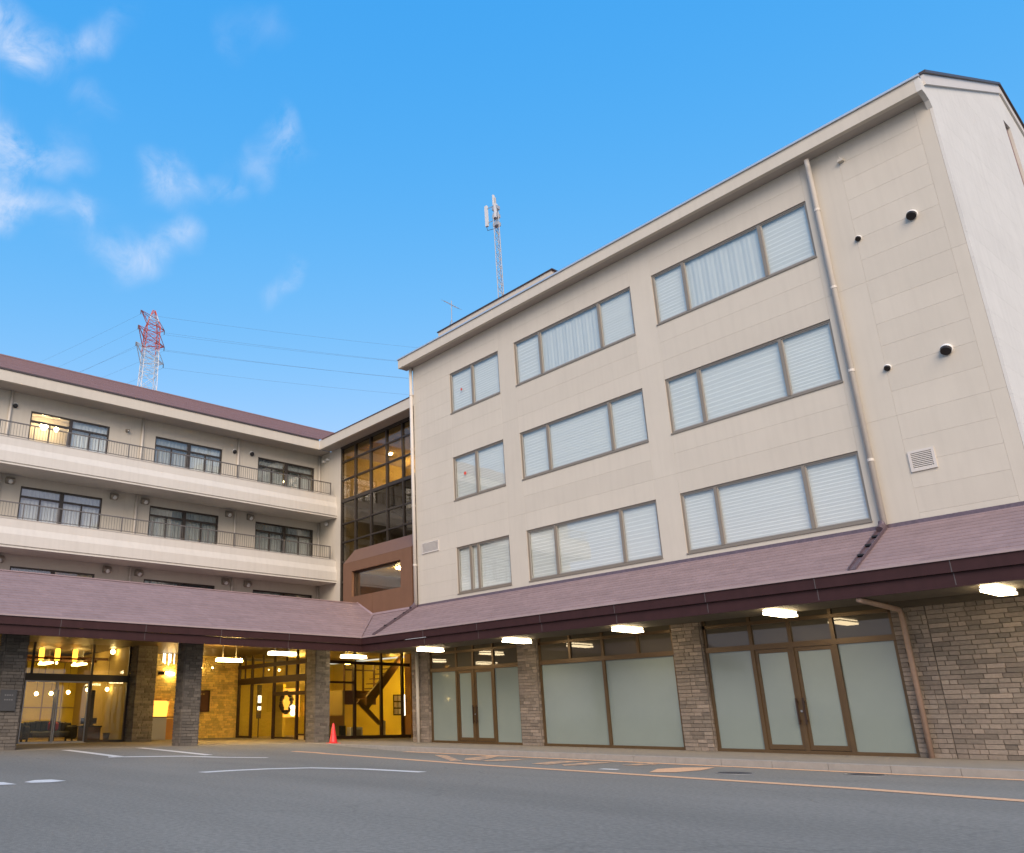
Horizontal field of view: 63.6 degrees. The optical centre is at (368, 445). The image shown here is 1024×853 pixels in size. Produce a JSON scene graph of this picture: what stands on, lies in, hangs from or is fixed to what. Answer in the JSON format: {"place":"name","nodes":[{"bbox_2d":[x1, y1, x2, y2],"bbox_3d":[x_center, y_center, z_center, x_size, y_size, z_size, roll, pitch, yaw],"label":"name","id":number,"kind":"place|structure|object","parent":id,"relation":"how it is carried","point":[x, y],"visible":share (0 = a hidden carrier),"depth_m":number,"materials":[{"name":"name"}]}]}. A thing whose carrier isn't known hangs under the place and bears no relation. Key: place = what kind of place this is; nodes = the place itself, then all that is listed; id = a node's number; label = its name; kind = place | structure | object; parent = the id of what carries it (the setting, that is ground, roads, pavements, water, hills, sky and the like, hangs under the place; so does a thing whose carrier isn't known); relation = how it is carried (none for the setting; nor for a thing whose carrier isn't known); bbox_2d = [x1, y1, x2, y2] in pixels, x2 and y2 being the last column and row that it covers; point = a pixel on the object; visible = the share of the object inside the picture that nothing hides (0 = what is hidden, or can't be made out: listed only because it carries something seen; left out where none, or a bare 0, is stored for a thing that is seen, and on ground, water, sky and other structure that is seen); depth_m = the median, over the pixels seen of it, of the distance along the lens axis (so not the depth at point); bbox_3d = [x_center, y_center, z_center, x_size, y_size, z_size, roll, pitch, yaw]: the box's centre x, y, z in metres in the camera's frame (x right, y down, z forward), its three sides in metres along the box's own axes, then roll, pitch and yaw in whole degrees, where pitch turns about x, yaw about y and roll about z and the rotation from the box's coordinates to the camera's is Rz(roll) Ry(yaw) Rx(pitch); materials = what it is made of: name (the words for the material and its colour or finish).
{"place":"outdoors","nodes":[
{"label":"outdoors","id":0,"kind":"place"},
{"bbox_2d":[329,716,343,735],"bbox_3d":[-1.468,11.341,32.498,0.850,0.880,0.500,13,-23,-34],"label":"orange counter","id":1,"kind":"object","parent":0,"point":[337,721],"visible":0.43,"depth_m":32.39,"materials":[{"name":"brown wood"}]},
{"bbox_2d":[0,743,1023,852],"bbox_3d":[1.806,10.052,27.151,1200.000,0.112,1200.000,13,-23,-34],"label":"ground","id":2,"kind":"structure","parent":0,"point":[95,803],"depth_m":8.54,"materials":[{"name":"grey asphalt"}]},
{"bbox_2d":[27,779,62,782],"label":"road marking","id":3,"kind":"object","parent":2,"relation":"on","point":[39,781],"visible":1,"depth_m":12.30,"materials":[{"name":"white paint"}]},
{"bbox_2d":[64,750,123,756],"bbox_3d":[-7.083,7.913,20.742,0.260,0.081,3.516,16,-24,-39],"label":"road marking","id":4,"kind":"object","parent":2,"relation":"on","point":[94,753],"visible":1,"depth_m":20.64,"materials":[{"name":"white paint"}]},
{"bbox_2d":[135,310,164,389],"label":"pylon","id":5,"kind":"object","parent":2,"relation":"on","point":[158,361],"visible":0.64,"depth_m":215.52,"materials":[{"name":"red metal"}]},
{"bbox_2d":[59,329,394,366],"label":"power line","id":6,"kind":"object","parent":5,"relation":"hanging from","point":[230,341],"visible":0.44,"depth_m":214.22,"materials":[{"name":"grey metal"}]},
{"bbox_2d":[41,314,415,361],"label":"power line","id":7,"kind":"object","parent":5,"relation":"hanging from","point":[217,324],"visible":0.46,"depth_m":215.97,"materials":[{"name":"grey metal"}]},
{"bbox_2d":[80,335,388,371],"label":"power line","id":8,"kind":"object","parent":5,"relation":"hanging from","point":[241,344],"visible":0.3,"depth_m":227.53,"materials":[{"name":"grey metal"}]},
{"bbox_2d":[90,346,406,378],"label":"power line","id":9,"kind":"object","parent":5,"relation":"hanging from","point":[237,359],"visible":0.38,"depth_m":212.17,"materials":[{"name":"grey metal"}]},
{"bbox_2d":[102,351,412,378],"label":"power line","id":10,"kind":"object","parent":5,"relation":"hanging from","point":[265,363],"visible":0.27,"depth_m":226.49,"materials":[{"name":"grey metal"}]},
{"bbox_2d":[131,368,406,394],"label":"power line","id":11,"kind":"object","parent":5,"relation":"hanging from","point":[275,381],"visible":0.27,"depth_m":224.25,"materials":[{"name":"grey metal"}]},
{"bbox_2d":[142,748,210,754],"bbox_3d":[-5.335,8.310,21.938,0.260,0.088,3.865,16,-24,-39],"label":"road marking","id":12,"kind":"object","parent":2,"relation":"on","point":[176,751],"visible":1,"depth_m":21.75,"materials":[{"name":"white paint"}]},
{"bbox_2d":[124,756,267,757],"bbox_3d":[-4.359,7.624,19.770,3.915,0.035,0.851,0,-19,0],"label":"road marking","id":13,"kind":"object","parent":2,"relation":"on","point":[194,756],"visible":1,"depth_m":19.75,"materials":[{"name":"white paint"}]},
{"bbox_2d":[204,767,424,772],"bbox_3d":[-0.964,5.943,14.786,4.082,0.001,1.533,-1,-19,3],"label":"road marking","id":14,"kind":"object","parent":2,"relation":"on","point":[316,767],"visible":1,"depth_m":14.80,"materials":[{"name":"white paint"}]},
{"bbox_2d":[436,755,460,760],"bbox_3d":[1.880,7.328,18.930,0.280,0.001,3.215,0,-19,-2],"label":"road marking","id":15,"kind":"object","parent":2,"relation":"on","point":[449,758],"visible":1,"depth_m":18.64,"materials":[{"name":"orange paint"}]},
{"bbox_2d":[465,756,497,759],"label":"road marking","id":16,"kind":"object","parent":2,"relation":"on","point":[480,758],"visible":1,"depth_m":18.59,"materials":[{"name":"orange paint"}]},
{"bbox_2d":[483,759,523,760],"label":"road marking","id":17,"kind":"object","parent":2,"relation":"on","point":[503,759],"visible":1,"depth_m":17.86,"materials":[{"name":"orange paint"}]},
{"bbox_2d":[532,761,581,764],"bbox_3d":[3.905,6.592,16.780,0.536,0.001,1.746,-15,-24,38],"label":"road marking","id":18,"kind":"object","parent":2,"relation":"on","point":[552,762],"visible":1,"depth_m":16.77,"materials":[{"name":"orange paint"}]},
{"bbox_2d":[562,762,609,765],"bbox_3d":[4.378,6.421,16.280,0.445,0.001,1.758,-17,-25,40],"label":"road marking","id":19,"kind":"object","parent":2,"relation":"on","point":[587,763],"visible":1,"depth_m":16.35,"materials":[{"name":"orange paint"}]},
{"bbox_2d":[626,763,655,764],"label":"road marking","id":20,"kind":"object","parent":2,"relation":"on","point":[642,764],"visible":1,"depth_m":15.94,"materials":[{"name":"paint"}]},
{"bbox_2d":[291,751,1023,801],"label":"road marking","id":21,"kind":"object","parent":2,"relation":"on","point":[994,798],"visible":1,"depth_m":11.86,"materials":[{"name":"paint"}]},
{"bbox_2d":[310,743,1023,778],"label":"kerb","id":22,"kind":"structure","parent":2,"relation":"on","point":[952,771],"depth_m":15.16,"materials":[{"name":"grey concrete"}]},
{"bbox_2d":[651,767,714,771],"bbox_3d":[5.548,5.771,14.374,2.100,0.001,0.760,13,-23,-34],"label":"road marking","id":23,"kind":"object","parent":2,"relation":"on","point":[682,769],"visible":1,"depth_m":14.37,"materials":[{"name":"orange paint"}]},
{"bbox_2d":[407,751,1023,780],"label":"road marking","id":24,"kind":"object","parent":2,"relation":"on","point":[749,767],"visible":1,"depth_m":14.55,"materials":[{"name":"paint"}]},
{"bbox_2d":[716,772,754,774],"bbox_3d":[6.105,5.448,13.422,0.600,0.010,0.600,13,-23,-34],"label":"manhole cover","id":25,"kind":"object","parent":2,"relation":"on","point":[741,773],"visible":1,"depth_m":13.28,"materials":[{"name":"grey metal"}]},
{"bbox_2d":[844,773,886,775],"bbox_3d":[7.951,5.260,12.891,0.600,0.010,0.600,13,-23,-34],"label":"manhole cover","id":26,"kind":"object","parent":2,"relation":"on","point":[858,774],"visible":1,"depth_m":12.87,"materials":[{"name":"grey metal"}]},
{"bbox_2d":[0,0,1023,663],"label":"sky","id":27,"kind":"structure","parent":0,"point":[327,169],"materials":[{"name":"blue"}]},
{"bbox_2d":[1,738,1023,769],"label":"pavement","id":28,"kind":"structure","parent":0,"point":[948,762],"depth_m":19.68,"materials":[{"name":"concrete"}]},
{"bbox_2d":[0,624,31,750],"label":"stone pillar","id":29,"kind":"structure","parent":28,"relation":"on","point":[13,654],"depth_m":22.24,"materials":[{"name":"grey stone"}]},
{"bbox_2d":[0,690,16,710],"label":"name plate","id":30,"kind":"object","parent":29,"relation":"attached to","point":[7,700],"visible":1,"depth_m":21.96,"materials":[{"name":"grey metal"}]},
{"bbox_2d":[16,642,131,743],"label":"entrance glazing","id":31,"kind":"structure","parent":28,"relation":"on","point":[31,676],"depth_m":28.82,"materials":[{"name":"brown"}]},
{"bbox_2d":[18,680,57,743],"bbox_3d":[-11.455,9.225,27.982,1.100,2.070,0.060,13,-23,-34],"label":"sliding door","id":32,"kind":"structure","parent":31,"relation":"in","point":[25,680],"depth_m":28.05,"materials":[{"name":"brown metal"}]},
{"bbox_2d":[51,681,89,742],"bbox_3d":[-10.550,9.435,28.617,1.110,2.070,0.060,13,-23,-34],"label":"sliding door","id":33,"kind":"structure","parent":31,"relation":"in","point":[88,682],"depth_m":28.60,"materials":[{"name":"brown metal"}]},
{"bbox_2d":[19,647,130,741],"bbox_3d":[-13.987,9.300,30.184,8.140,3.380,6.200,13,-23,-34],"label":"lobby interior","id":34,"kind":"object","parent":28,"relation":"on","point":[106,709],"visible":0.45,"depth_m":33.15,"materials":[{"name":"yellow"}]},
{"bbox_2d":[38,649,52,664],"bbox_3d":[-12.602,8.283,31.613,0.240,0.550,1.200,13,-23,-34],"label":"strip lamp","id":35,"kind":"object","parent":34,"relation":"attached to","point":[46,661],"visible":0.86,"depth_m":31.44,"materials":[{"name":"beige plastic"}]},
{"bbox_2d":[19,721,77,741],"bbox_3d":[-11.855,10.548,29.780,1.940,0.738,1.000,13,-23,-34],"label":"sofa","id":36,"kind":"object","parent":34,"relation":"on","point":[38,729],"visible":0.84,"depth_m":29.76,"materials":[{"name":"grey leather"}]},
{"bbox_2d":[71,650,86,665],"bbox_3d":[-11.557,8.525,32.346,0.240,0.550,1.200,13,-23,-34],"label":"strip lamp","id":37,"kind":"object","parent":34,"relation":"attached to","point":[79,662],"visible":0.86,"depth_m":32.19,"materials":[{"name":"beige"}]},
{"bbox_2d":[77,726,101,740],"bbox_3d":[-10.513,10.809,30.279,0.800,0.550,0.600,13,-23,-34],"label":"desk","id":38,"kind":"object","parent":34,"relation":"on","point":[93,732],"visible":0.64,"depth_m":30.15,"materials":[{"name":"black wood"}]},
{"bbox_2d":[89,718,96,725],"bbox_3d":[-10.388,10.426,30.442,0.280,0.280,0.100,13,-23,-34],"label":"monitor","id":39,"kind":"object","parent":38,"relation":"on","point":[92,721],"visible":1,"depth_m":30.44,"materials":[{"name":"black plastic"}]},
{"bbox_2d":[103,733,109,739],"bbox_3d":[-9.832,10.927,30.245,0.280,0.300,0.280,13,-23,-34],"label":"waste bin","id":40,"kind":"object","parent":34,"relation":"on","point":[105,736],"visible":0.83,"depth_m":30.16,"materials":[{"name":"black"}]},
{"bbox_2d":[124,646,157,741],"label":"stone pillar","id":41,"kind":"structure","parent":28,"relation":"on","point":[140,704],"depth_m":29.69,"materials":[{"name":"brown"}]},
{"bbox_2d":[151,717,173,739],"bbox_3d":[-8.437,11.418,32.613,1.200,0.870,0.700,13,-23,-34],"label":"reception counter","id":42,"kind":"object","parent":28,"relation":"on","point":[162,727],"visible":0.57,"depth_m":32.37,"materials":[{"name":"white wood"}]},
{"bbox_2d":[0,354,336,661],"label":"balcony wing","id":43,"kind":"structure","parent":28,"relation":"on","point":[102,478],"depth_m":35.27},
{"bbox_2d":[10,566,93,577],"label":"window","id":44,"kind":"structure","parent":43,"relation":"in","point":[14,568],"depth_m":32.14,"materials":[{"name":"grey glass"}]},
{"bbox_2d":[17,486,101,528],"bbox_3d":[-12.682,2.977,33.100,3.310,2.156,0.200,13,-23,-34],"label":"window","id":45,"kind":"structure","parent":43,"relation":"in","point":[28,495],"depth_m":33.24,"materials":[{"name":"grey"}]},
{"bbox_2d":[28,411,109,453],"bbox_3d":[-12.696,-0.043,34.120,3.310,2.231,0.200,13,-23,-34],"label":"window","id":46,"kind":"structure","parent":43,"relation":"in","point":[75,426],"depth_m":34.66,"materials":[{"name":"grey"}]},
{"bbox_2d":[143,579,213,588],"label":"window","id":47,"kind":"structure","parent":43,"relation":"in","point":[145,580],"depth_m":35.25,"materials":[{"name":"grey glass"}]},
{"bbox_2d":[148,506,217,543],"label":"window","id":48,"kind":"structure","parent":43,"relation":"in","point":[157,514],"depth_m":36.32,"materials":[{"name":"grey"}]},
{"bbox_2d":[154,436,221,474],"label":"window","id":49,"kind":"structure","parent":43,"relation":"in","point":[161,443],"depth_m":37.36,"materials":[{"name":"grey"}]},
{"bbox_2d":[253,590,311,626],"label":"window","id":50,"kind":"structure","parent":43,"relation":"in","point":[254,591],"depth_m":38.23,"materials":[{"name":"grey glass"}]},
{"bbox_2d":[254,522,312,556],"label":"window","id":51,"kind":"structure","parent":43,"relation":"in","point":[261,529],"depth_m":39.31,"materials":[{"name":"grey"}]},
{"bbox_2d":[257,457,313,491],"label":"window","id":52,"kind":"structure","parent":43,"relation":"in","point":[264,464],"depth_m":40.34,"materials":[{"name":"grey"}]},
{"bbox_2d":[125,654,238,737],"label":"porch stone wall","id":53,"kind":"structure","parent":28,"relation":"on","point":[219,679],"depth_m":34.89,"materials":[{"name":"yellow"}]},
{"bbox_2d":[153,700,168,716],"bbox_3d":[-8.677,10.817,33.235,0.990,0.670,0.120,13,-23,-34],"label":"lit board","id":54,"kind":"object","parent":53,"relation":"attached to","point":[160,707],"visible":0.68,"depth_m":33.25,"materials":[{"name":"yellow plastic"}]},
{"bbox_2d":[158,671,167,674],"bbox_3d":[-8.573,9.515,33.743,0.403,0.133,0.140,2,-19,-5],"label":"wall spot","id":55,"kind":"object","parent":53,"relation":"attached to","point":[162,672],"depth_m":33.69,"materials":[{"name":"black metal"}]},
{"bbox_2d":[200,690,209,711],"bbox_3d":[-7.319,10.869,34.330,1.230,0.880,0.080,13,-23,-34],"label":"framed notice","id":56,"kind":"object","parent":53,"relation":"attached to","point":[205,701],"visible":0.3,"depth_m":34.56,"materials":[{"name":"brown wood"}]},
{"bbox_2d":[172,634,203,745],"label":"stone pillar","id":57,"kind":"structure","parent":28,"relation":"on","point":[185,729],"depth_m":25.14,"materials":[{"name":"grey"}]},
{"bbox_2d":[305,642,329,742],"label":"stone pillar","id":58,"kind":"structure","parent":28,"relation":"on","point":[317,696],"depth_m":27.90,"materials":[{"name":"brown"}]},
{"bbox_2d":[235,650,413,739],"bbox_3d":[-0.587,10.571,34.138,6.570,3.380,12.650,13,-23,-34],"label":"corner lobby","id":59,"kind":"object","parent":28,"relation":"on","point":[362,693],"visible":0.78,"depth_m":35.47,"materials":[{"name":"yellow glass"}]},
{"bbox_2d":[256,685,261,736],"bbox_3d":[-4.752,11.544,35.083,0.200,2.180,0.075,13,-23,-34],"label":"standing sign","id":60,"kind":"object","parent":59,"relation":"on","point":[259,699],"visible":1,"depth_m":35.14,"materials":[{"name":"black"}]},
{"bbox_2d":[273,691,294,738],"bbox_3d":[-3.333,10.601,32.344,0.100,2.160,1.700,13,-23,-34],"label":"door","id":61,"kind":"structure","parent":59,"relation":"in","point":[290,692],"depth_m":32.69,"materials":[{"name":"brown metal"}]},
{"bbox_2d":[279,688,299,716],"bbox_3d":[-3.512,11.222,35.212,0.340,1.200,1.400,13,-23,-34],"label":"wreath ornament","id":62,"kind":"object","parent":59,"relation":"attached to","point":[287,707],"visible":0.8,"depth_m":35.29,"materials":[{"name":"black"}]},
{"bbox_2d":[296,691,304,734],"bbox_3d":[-2.591,10.210,31.415,0.100,2.020,0.600,13,-23,-34],"label":"door","id":63,"kind":"structure","parent":59,"relation":"in","point":[298,692],"depth_m":31.54,"materials":[{"name":"brown metal"}]},
{"bbox_2d":[339,726,345,735],"bbox_3d":[-1.045,11.524,32.437,0.250,0.490,0.220,13,-23,-34],"label":"black bin","id":64,"kind":"object","parent":59,"relation":"on","point":[342,730],"visible":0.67,"depth_m":32.37,"materials":[{"name":"black"}]},
{"bbox_2d":[347,727,362,735],"bbox_3d":[-0.543,11.648,32.718,0.600,0.430,0.305,13,-23,-34],"label":"white box","id":65,"kind":"object","parent":59,"relation":"on","point":[359,730],"visible":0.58,"depth_m":32.62,"materials":[{"name":"white paint"}]},
{"bbox_2d":[329,723,337,742],"bbox_3d":[-1.150,9.518,26.667,0.380,0.640,0.380,13,-23,-34],"label":"traffic cone","id":66,"kind":"object","parent":28,"relation":"on","point":[333,738],"visible":0.89,"depth_m":26.57,"materials":[{"name":"red plastic"}]},
{"bbox_2d":[411,651,431,741],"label":"stone pillar","id":67,"kind":"structure","parent":28,"relation":"on","point":[425,700],"depth_m":27.55,"materials":[{"name":"brown"}]},
{"bbox_2d":[516,639,544,745],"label":"stone pillar","id":68,"kind":"structure","parent":28,"relation":"on","point":[530,696],"depth_m":23.79,"materials":[{"name":"brown"}]},
{"bbox_2d":[670,622,717,750],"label":"stone pillar","id":69,"kind":"structure","parent":28,"relation":"on","point":[697,715],"depth_m":19.72,"materials":[{"name":"brown"}]},
{"bbox_2d":[397,69,1023,757],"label":"hotel wing","id":70,"kind":"structure","parent":28,"relation":"on","point":[819,331],"depth_m":20.16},
{"bbox_2d":[442,300,461,323],"bbox_3d":[3.386,-5.465,32.869,0.400,1.358,0.814,13,-23,-34],"label":"tv antenna","id":71,"kind":"object","parent":70,"relation":"on","point":[451,310],"visible":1,"depth_m":32.81,"materials":[{"name":"grey metal"}]},
{"bbox_2d":[450,351,499,414],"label":"window","id":72,"kind":"structure","parent":70,"relation":"in","point":[485,383],"depth_m":28.54,"materials":[{"name":"brown"}]},
{"bbox_2d":[453,440,505,500],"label":"window","id":73,"kind":"structure","parent":70,"relation":"in","point":[490,463],"depth_m":27.49,"materials":[{"name":"brown"}]},
{"bbox_2d":[457,535,511,594],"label":"window","id":74,"kind":"structure","parent":70,"relation":"in","point":[494,571],"depth_m":26.47,"materials":[{"name":"brown"}]},
{"bbox_2d":[484,195,503,297],"bbox_3d":[5.266,-7.744,33.390,0.300,6.007,0.666,13,-23,-34],"label":"antenna mast","id":75,"kind":"object","parent":70,"relation":"on","point":[496,214],"visible":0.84,"depth_m":33.69,"materials":[{"name":"grey metal"}]},
{"bbox_2d":[0,501,1023,660],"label":"canopy roof","id":76,"kind":"structure","parent":70,"relation":"attached to","point":[63,612],"depth_m":21.48,"materials":[{"name":"brown"}]},
{"bbox_2d":[39,648,44,663],"bbox_3d":[-12.193,7.840,30.113,0.200,0.575,0.200,13,-23,-34],"label":"cylinder lamp","id":77,"kind":"object","parent":76,"relation":"hanging from","point":[41,652],"visible":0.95,"depth_m":30.07,"materials":[{"name":"yellow"}]},
{"bbox_2d":[54,648,60,663],"bbox_3d":[-11.727,7.948,30.440,0.200,0.575,0.200,13,-23,-34],"label":"cylinder lamp","id":78,"kind":"object","parent":76,"relation":"hanging from","point":[57,652],"visible":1,"depth_m":30.40,"materials":[{"name":"yellow"}]},
{"bbox_2d":[72,649,77,664],"bbox_3d":[-11.196,8.071,30.812,0.200,0.575,0.200,13,-23,-34],"label":"cylinder lamp","id":79,"kind":"object","parent":76,"relation":"hanging from","point":[75,653],"visible":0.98,"depth_m":30.77,"materials":[{"name":"yellow"}]},
{"bbox_2d":[163,653,174,664],"bbox_3d":[-8.326,8.914,33.620,0.516,0.460,0.131,13,-23,-34],"label":"chandelier","id":80,"kind":"object","parent":76,"relation":"hanging from","point":[168,658],"visible":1,"depth_m":33.61,"materials":[{"name":"white glass"}]},
{"bbox_2d":[215,645,242,661],"bbox_3d":[-5.093,7.630,29.686,0.974,0.615,0.294,13,-23,-34],"label":"ceiling light","id":81,"kind":"object","parent":76,"relation":"attached to","point":[228,660],"visible":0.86,"depth_m":29.54,"materials":[{"name":"white plastic"}]},
{"bbox_2d":[267,648,296,655],"bbox_3d":[-2.842,6.641,26.788,0.974,0.615,0.294,13,-23,-34],"label":"ceiling light","id":82,"kind":"object","parent":76,"relation":"attached to","point":[275,652],"visible":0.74,"depth_m":26.58,"materials":[{"name":"white plastic"}]},
{"bbox_2d":[340,652,366,658],"bbox_3d":[-0.506,7.285,28.261,0.974,0.315,0.294,13,-23,-34],"label":"ceiling light","id":83,"kind":"object","parent":76,"relation":"attached to","point":[359,656],"visible":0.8,"depth_m":28.12,"materials":[{"name":"white plastic"}]},
{"bbox_2d":[318,397,417,629],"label":"stair block","id":84,"kind":"structure","parent":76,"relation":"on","point":[366,534],"depth_m":38.08,"materials":[{"name":"brown"}]},
{"bbox_2d":[416,647,443,651],"bbox_3d":[1.995,6.527,25.834,0.944,0.115,0.294,13,-23,-34],"label":"ceiling light","id":85,"kind":"object","parent":76,"relation":"attached to","point":[427,649],"visible":1,"depth_m":25.69,"materials":[{"name":"white plastic"}]},
{"bbox_2d":[501,638,531,643],"bbox_3d":[4.235,5.548,22.965,0.944,0.115,0.294,13,-23,-34],"label":"ceiling light","id":86,"kind":"object","parent":76,"relation":"attached to","point":[516,640],"visible":1,"depth_m":22.82,"materials":[{"name":"white plastic"}]},
{"bbox_2d":[611,626,643,632],"bbox_3d":[6.487,4.590,20.162,0.944,0.115,0.294,13,-23,-34],"label":"ceiling light","id":87,"kind":"object","parent":76,"relation":"attached to","point":[627,629],"visible":1,"depth_m":20.02,"materials":[{"name":"white plastic"}]},
{"bbox_2d":[762,609,797,617],"bbox_3d":[8.742,3.550,17.115,0.944,0.115,0.294,13,-23,-34],"label":"ceiling light","id":88,"kind":"object","parent":76,"relation":"attached to","point":[778,613],"visible":1,"depth_m":16.94,"materials":[{"name":"white plastic"}]},
{"bbox_2d":[978,584,1017,595],"bbox_3d":[11.026,2.525,14.111,0.944,0.115,0.294,13,-23,-34],"label":"ceiling light","id":89,"kind":"object","parent":76,"relation":"attached to","point":[998,590],"visible":1,"depth_m":13.94,"materials":[{"name":"white plastic"}]},
{"bbox_2d":[514,287,635,385],"bbox_3d":[6.334,-3.306,25.216,0.159,1.592,4.686,13,-23,-34],"label":"window","id":90,"kind":"structure","parent":70,"relation":"in","point":[575,337],"depth_m":25.14,"materials":[{"name":"brown"}]},
{"bbox_2d":[520,389,648,480],"bbox_3d":[6.346,-0.242,24.179,0.153,1.600,4.686,13,-23,-34],"label":"window","id":91,"kind":"structure","parent":70,"relation":"in","point":[590,433],"depth_m":24.09,"materials":[{"name":"brown"}]},
{"bbox_2d":[527,500,662,581],"bbox_3d":[6.361,2.815,23.146,0.153,1.601,4.686,13,-23,-34],"label":"window","id":92,"kind":"structure","parent":70,"relation":"in","point":[595,542],"depth_m":23.04,"materials":[{"name":"brown"}]},
{"bbox_2d":[651,202,816,325],"bbox_3d":[9.452,-4.669,21.222,0.159,1.592,4.414,13,-23,-34],"label":"window","id":93,"kind":"structure","parent":70,"relation":"in","point":[783,242],"depth_m":21.11,"materials":[{"name":"white"}]},
{"bbox_2d":[665,320,842,434],"bbox_3d":[9.465,-1.606,20.186,0.153,1.600,4.414,13,-23,-34],"label":"window","id":94,"kind":"structure","parent":70,"relation":"in","point":[804,361],"depth_m":20.06,"materials":[{"name":"white"}]},
{"bbox_2d":[680,451,872,553],"bbox_3d":[9.479,1.452,19.153,0.153,1.601,4.414,13,-23,-34],"label":"window","id":95,"kind":"structure","parent":70,"relation":"in","point":[829,493],"depth_m":19.01,"materials":[{"name":"white"}]},
{"bbox_2d":[888,588,1023,760],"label":"stone wall","id":96,"kind":"structure","parent":28,"relation":"on","point":[968,651],"depth_m":15.34,"materials":[{"name":"brown"}]},
{"bbox_3d":[1.600,11.710,34.978,0.140,1.740,0.120,13,-23,-34],"label":"light column","id":97,"kind":"object","parent":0,"visible":0},
{"bbox_2d":[393,694,400,714],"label":"notice sheets","id":98,"kind":"object","parent":97,"relation":"attached to","point":[396,704],"visible":0.8,"depth_m":34.89,"materials":[{"name":"grey paper"}]}
]}

